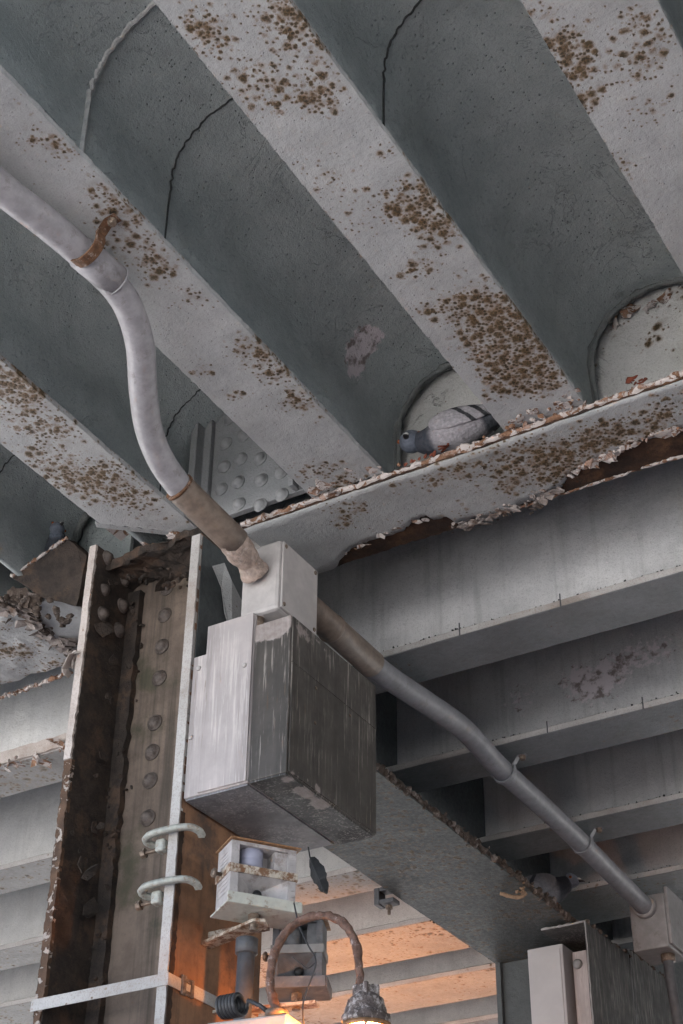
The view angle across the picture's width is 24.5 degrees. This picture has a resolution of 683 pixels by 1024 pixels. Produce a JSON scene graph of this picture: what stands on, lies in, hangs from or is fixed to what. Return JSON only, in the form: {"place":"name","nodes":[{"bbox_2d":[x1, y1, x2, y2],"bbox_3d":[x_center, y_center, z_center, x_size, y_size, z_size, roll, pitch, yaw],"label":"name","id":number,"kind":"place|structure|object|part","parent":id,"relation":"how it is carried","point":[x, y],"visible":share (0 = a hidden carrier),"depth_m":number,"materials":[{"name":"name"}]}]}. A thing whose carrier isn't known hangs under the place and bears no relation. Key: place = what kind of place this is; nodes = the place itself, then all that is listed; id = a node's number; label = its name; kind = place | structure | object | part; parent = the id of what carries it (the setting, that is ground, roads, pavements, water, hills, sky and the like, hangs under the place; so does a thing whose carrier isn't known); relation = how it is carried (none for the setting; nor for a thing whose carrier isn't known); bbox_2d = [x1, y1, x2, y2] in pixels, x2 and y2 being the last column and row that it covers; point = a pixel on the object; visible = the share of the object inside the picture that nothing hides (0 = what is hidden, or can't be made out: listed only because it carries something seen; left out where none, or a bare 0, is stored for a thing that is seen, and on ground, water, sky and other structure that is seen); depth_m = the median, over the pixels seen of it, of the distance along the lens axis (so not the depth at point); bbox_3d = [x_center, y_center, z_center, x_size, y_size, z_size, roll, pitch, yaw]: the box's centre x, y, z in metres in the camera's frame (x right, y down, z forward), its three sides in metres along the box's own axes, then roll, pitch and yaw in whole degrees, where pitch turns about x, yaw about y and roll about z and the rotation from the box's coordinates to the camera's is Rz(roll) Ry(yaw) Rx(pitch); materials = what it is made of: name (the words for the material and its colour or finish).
{"place":"outdoors","nodes":[
{"label":"outdoors","id":0,"kind":"place"},
{"bbox_2d":[133,538,142,549],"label":"ceiling","id":1,"kind":"structure","parent":0,"point":[136,543],"depth_m":6.07,"materials":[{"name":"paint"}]},
{"bbox_2d":[0,517,133,699],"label":"cross girder","id":2,"kind":"object","parent":1,"relation":"attached to","point":[30,643],"visible":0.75,"depth_m":5.49,"materials":[{"name":"grey metal"}]},
{"bbox_2d":[0,536,88,628],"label":"bent plate","id":3,"kind":"object","parent":2,"relation":"attached to","point":[57,572],"visible":0.97,"depth_m":5.21,"materials":[{"name":"grey metal"}]},
{"bbox_2d":[44,521,65,555],"bbox_3d":[-0.960,0.207,5.446,0.136,0.238,0.321,-9,-36,13],"label":"pigeon","id":4,"kind":"object","parent":2,"relation":"on","point":[57,531],"visible":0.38,"depth_m":5.37,"materials":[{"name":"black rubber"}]},
{"bbox_2d":[72,277,682,573],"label":"cross girder","id":5,"kind":"object","parent":1,"relation":"attached to","point":[628,420],"visible":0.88,"depth_m":4.74,"materials":[{"name":"grey metal"}]},
{"bbox_2d":[0,64,382,498],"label":"steel joist","id":6,"kind":"object","parent":5,"relation":"attached to","point":[214,348],"visible":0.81,"depth_m":4.19,"materials":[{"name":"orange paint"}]},
{"bbox_2d":[0,209,224,502],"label":"barrel vault","id":7,"kind":"object","parent":6,"relation":"on","point":[62,343],"visible":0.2,"depth_m":4.68,"materials":[{"name":"concrete"}]},
{"bbox_2d":[0,165,268,582],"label":"bent conduit","id":8,"kind":"object","parent":6,"relation":"attached to","point":[100,268],"visible":1,"depth_m":4.11,"materials":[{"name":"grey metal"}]},
{"bbox_2d":[0,0,519,475],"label":"barrel vault","id":9,"kind":"object","parent":6,"relation":"on","point":[137,103],"visible":0.59,"depth_m":4.24,"materials":[{"name":"concrete"}]},
{"bbox_2d":[153,0,586,431],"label":"steel joist","id":10,"kind":"object","parent":5,"relation":"attached to","point":[280,75],"visible":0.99,"depth_m":3.81,"materials":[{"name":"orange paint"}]},
{"bbox_2d":[293,0,682,406],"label":"barrel vault","id":11,"kind":"object","parent":10,"relation":"on","point":[478,108],"visible":0.73,"depth_m":4.19,"materials":[{"name":"concrete"}]},
{"bbox_2d":[396,404,499,455],"bbox_3d":[0.364,-0.236,4.696,0.423,0.117,0.144,-15,-38,21],"label":"pigeon","id":12,"kind":"object","parent":5,"relation":"on","point":[442,432],"visible":0.79,"depth_m":4.67,"materials":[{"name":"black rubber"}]},
{"bbox_2d":[520,0,682,273],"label":"steel joist","id":13,"kind":"object","parent":5,"relation":"attached to","point":[620,63],"visible":1,"depth_m":3.53,"materials":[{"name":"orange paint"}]},
{"bbox_2d":[659,0,682,47],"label":"barrel vault","id":14,"kind":"object","parent":13,"relation":"on","point":[673,9],"visible":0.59,"depth_m":3.67,"materials":[{"name":"concrete"}]},
{"bbox_3d":[-1.771,-0.592,4.577,0.252,0.566,2.203,-19,-40,25],"label":"steel joist","id":15,"kind":"object","parent":1,"relation":"attached to","visible":0},
{"bbox_2d":[0,563,26,593],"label":"barrel vault","id":16,"kind":"object","parent":15,"relation":"attached to","point":[7,581],"visible":0.03,"depth_m":5.45,"materials":[{"name":"stone"}]},
{"bbox_2d":[208,1007,300,1023],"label":"lamp mount box","id":17,"kind":"object","parent":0,"point":[277,1015],"visible":1,"depth_m":3.60,"materials":[{"name":"grey paint"}]},
{"bbox_2d":[215,992,266,1019],"bbox_3d":[-0.264,1.170,3.736,0.089,0.084,0.222,24,-42,-29],"label":"cable coil","id":18,"kind":"object","parent":17,"relation":"on","point":[229,1006],"visible":1,"depth_m":3.70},
{"bbox_2d":[265,911,390,1023],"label":"gooseneck lamp","id":19,"kind":"object","parent":17,"relation":"attached to","point":[365,1004],"visible":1,"depth_m":3.56,"materials":[{"name":"metal"}]},
{"label":"ground","id":20,"kind":"structure","parent":0,"visible":0},
{"bbox_2d":[33,520,261,1023],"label":"riveted column","id":21,"kind":"structure","parent":20,"relation":"on","point":[151,613],"depth_m":4.62,"materials":[{"name":"metal"}]},
{"bbox_2d":[0,354,195,544],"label":"steel joist","id":22,"kind":"object","parent":21,"relation":"on","point":[55,444],"visible":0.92,"depth_m":4.70,"materials":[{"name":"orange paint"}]},
{"bbox_2d":[0,444,168,575],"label":"barrel vault","id":23,"kind":"object","parent":22,"relation":"on","point":[33,504],"visible":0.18,"depth_m":5.33,"materials":[{"name":"concrete"}]},
{"bbox_2d":[30,972,255,1017],"bbox_3d":[-0.495,1.281,4.155,0.625,0.052,0.314,8,-36,-10],"label":"band strap","id":24,"kind":"object","parent":21,"relation":"attached to","point":[185,985],"visible":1,"depth_m":4.12,"materials":[{"name":"white paint"}]},
{"bbox_2d":[135,875,201,910],"bbox_3d":[-0.464,1.016,4.184,0.193,0.062,0.086,-19,-40,25],"label":"beam clamp","id":25,"kind":"object","parent":21,"relation":"attached to","point":[155,898],"visible":1,"depth_m":4.18,"materials":[{"name":"grey metal"}]},
{"bbox_2d":[139,823,205,858],"bbox_3d":[-0.462,0.895,4.270,0.193,0.062,0.086,-19,-40,25],"label":"beam clamp","id":26,"kind":"object","parent":21,"relation":"attached to","point":[159,846],"visible":1,"depth_m":4.27,"materials":[{"name":"grey metal"}]},
{"bbox_2d":[201,835,302,948],"bbox_3d":[-0.262,1.034,4.200,0.232,0.227,0.282,15,-38,-19],"label":"alarm siren","id":27,"kind":"object","parent":21,"relation":"attached to","point":[256,881],"visible":0.98,"depth_m":4.13,"materials":[{"name":"plastic"}]},
{"bbox_2d":[292,902,316,1023],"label":"loose wire","id":28,"kind":"object","parent":27,"relation":"hanging from","point":[315,962],"visible":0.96,"depth_m":3.72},
{"bbox_2d":[308,847,328,893],"bbox_3d":[-0.061,0.932,4.098,0.062,0.137,0.013,-19,-40,25],"label":"hanging feather","id":29,"kind":"object","parent":27,"relation":"hanging from","point":[318,874],"visible":1,"depth_m":4.09,"materials":[{"name":"black rubber"}]},
{"bbox_2d":[184,613,333,851],"bbox_3d":[-0.227,0.656,4.595,0.212,0.540,0.472,-19,-40,25],"label":"pale cabinet","id":30,"kind":"object","parent":21,"relation":"attached to","point":[219,788],"visible":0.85,"depth_m":4.42,"materials":[{"name":"grey metal"}]},
{"bbox_3d":[-0.324,0.531,4.429,0.159,0.530,0.006,-19,-40,25],"label":"door","id":31,"kind":"part","parent":30,"relation":"part of","materials":[{"name":"grey metal"}]},
{"bbox_2d":[241,541,317,634],"bbox_3d":[-0.182,0.260,4.672,0.144,0.276,0.205,-19,-40,25],"label":"junction box","id":32,"kind":"object","parent":30,"relation":"on","point":[285,585],"visible":0.83,"depth_m":4.61,"materials":[{"name":"grey paint"}]},
{"bbox_2d":[248,615,375,844],"bbox_3d":[-0.072,0.630,4.519,0.128,0.495,0.480,-19,-40,25],"label":"dark cabinet","id":33,"kind":"object","parent":30,"relation":"attached to","point":[312,761],"visible":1,"depth_m":4.42,"materials":[{"name":"grey metal"}]},
{"bbox_3d":[-0.020,0.671,4.454,0.004,0.335,0.470,-19,-40,25],"label":"side door","id":34,"kind":"part","parent":33,"relation":"part of","materials":[{"name":"grey metal"}]},
{"bbox_2d":[208,919,331,1015],"bbox_3d":[-0.194,1.217,4.209,0.330,0.240,0.118,-3,-36,6],"label":"alarm siren","id":35,"kind":"object","parent":21,"relation":"attached to","point":[292,979],"visible":0.7,"depth_m":4.18,"materials":[{"name":"grey plastic"}]},
{"bbox_2d":[233,935,257,1019],"bbox_3d":[-0.261,2.362,3.220,0.061,3.062,0.060,-19,-40,25],"label":"stand pipe","id":36,"kind":"object","parent":20,"relation":"on","point":[246,949],"visible":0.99,"depth_m":4.04,"materials":[{"name":"metal"}]},
{"bbox_2d":[495,959,631,1023],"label":"steel column","id":37,"kind":"structure","parent":20,"relation":"on","point":[513,993],"depth_m":6.85,"materials":[{"name":"painted steel"},{"name":"grey paint"}]},
{"bbox_2d":[324,691,682,1015],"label":"girder","id":38,"kind":"object","parent":37,"relation":"on","point":[427,854],"visible":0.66,"depth_m":6.22,"materials":[{"name":"metal"}]},
{"bbox_2d":[0,781,61,893],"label":"deck joist","id":39,"kind":"object","parent":38,"relation":"attached to","point":[28,822],"visible":0.09,"depth_m":6.95,"materials":[{"name":"paint"}]},
{"bbox_2d":[0,662,74,797],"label":"deck joist","id":40,"kind":"object","parent":38,"relation":"attached to","point":[33,726],"visible":0.23,"depth_m":6.12,"materials":[{"name":"paint"}]},
{"bbox_2d":[0,847,381,970],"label":"deck joist","id":41,"kind":"object","parent":38,"relation":"attached to","point":[22,915],"visible":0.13,"depth_m":7.60,"materials":[{"name":"paint"}]},
{"bbox_2d":[0,890,469,1023],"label":"deck joist","id":42,"kind":"object","parent":38,"relation":"attached to","point":[403,931],"visible":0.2,"depth_m":7.58,"materials":[{"name":"paint"}]},
{"bbox_2d":[258,947,496,1023],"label":"deck joist","id":43,"kind":"object","parent":38,"relation":"attached to","point":[442,978],"visible":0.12,"depth_m":8.07,"materials":[{"name":"paint"}]},
{"bbox_2d":[374,887,399,914],"bbox_3d":[0.183,1.576,6.365,0.090,0.110,0.056,-19,-40,25],"label":"flange clip","id":44,"kind":"object","parent":38,"relation":"attached to","point":[382,902],"visible":0.78,"depth_m":6.36,"materials":[{"name":"metal"}]},
{"bbox_2d":[334,995,497,1023],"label":"deck joist","id":45,"kind":"object","parent":38,"relation":"attached to","point":[482,1010],"visible":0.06,"depth_m":8.62,"materials":[{"name":"paint"}]},
{"bbox_2d":[316,457,682,694],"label":"deck joist","id":46,"kind":"object","parent":38,"relation":"attached to","point":[596,559],"visible":0.66,"depth_m":5.25,"materials":[{"name":"paint"}]},
{"bbox_2d":[500,881,536,898],"bbox_3d":[0.706,1.509,6.290,0.128,0.088,0.138,-19,-40,25],"label":"snagged twine","id":47,"kind":"object","parent":38,"relation":"attached to","point":[523,894],"visible":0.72,"depth_m":6.26,"materials":[{"name":"fabric"}]},
{"bbox_2d":[387,610,682,793],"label":"deck joist","id":48,"kind":"object","parent":38,"relation":"attached to","point":[610,688],"visible":0.68,"depth_m":5.87,"materials":[{"name":"paint"}]},
{"bbox_2d":[525,873,584,904],"bbox_3d":[0.794,1.576,6.599,0.452,0.164,0.162,12,-37,-15],"label":"pigeon","id":49,"kind":"object","parent":38,"relation":"on","point":[560,888],"visible":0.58,"depth_m":6.57,"materials":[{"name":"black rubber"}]},
{"bbox_2d":[477,729,682,860],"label":"deck joist","id":50,"kind":"object","parent":38,"relation":"attached to","point":[626,789],"visible":0.56,"depth_m":6.47,"materials":[{"name":"paint"}]},
{"bbox_2d":[549,824,682,923],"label":"deck joist","id":51,"kind":"object","parent":38,"relation":"attached to","point":[649,862],"visible":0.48,"depth_m":6.98,"materials":[{"name":"paint"}]},
{"bbox_2d":[629,886,682,1023],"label":"junction box","id":52,"kind":"object","parent":51,"relation":"attached to","point":[657,933],"visible":0.9,"depth_m":6.65,"materials":[{"name":"metal"}]},
{"bbox_2d":[316,597,651,913],"bbox_3d":[0.603,0.951,5.747,0.155,0.152,2.802,-19,-40,25],"label":"straight conduit","id":53,"kind":"object","parent":52,"relation":"attached to","point":[348,642],"visible":0.94,"depth_m":5.56,"materials":[{"name":"grey metal"}]},
{"bbox_2d":[611,917,682,966],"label":"deck joist","id":54,"kind":"object","parent":38,"relation":"attached to","point":[622,933],"visible":0.05,"depth_m":7.59,"materials":[{"name":"paint"}]},
{"bbox_2d":[626,949,677,1023],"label":"streaked hood","id":55,"kind":"object","parent":38,"relation":"attached to","point":[650,997],"visible":0.69,"depth_m":6.94,"materials":[{"name":"grey metal"}]},
{"bbox_2d":[528,944,577,1023],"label":"clean panel box","id":56,"kind":"object","parent":37,"relation":"attached to","point":[552,987],"visible":0.81,"depth_m":6.55,"materials":[{"name":"grey metal"}]},
{"bbox_2d":[572,950,591,1023],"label":"riveted panel box","id":57,"kind":"object","parent":37,"relation":"attached to","point":[581,978],"visible":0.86,"depth_m":6.52,"materials":[{"name":"grey metal"}]},
{"bbox_2d":[541,919,634,1023],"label":"streaked hood","id":58,"kind":"object","parent":37,"relation":"attached to","point":[611,994],"visible":1,"depth_m":6.53,"materials":[{"name":"grey metal"}]}
]}

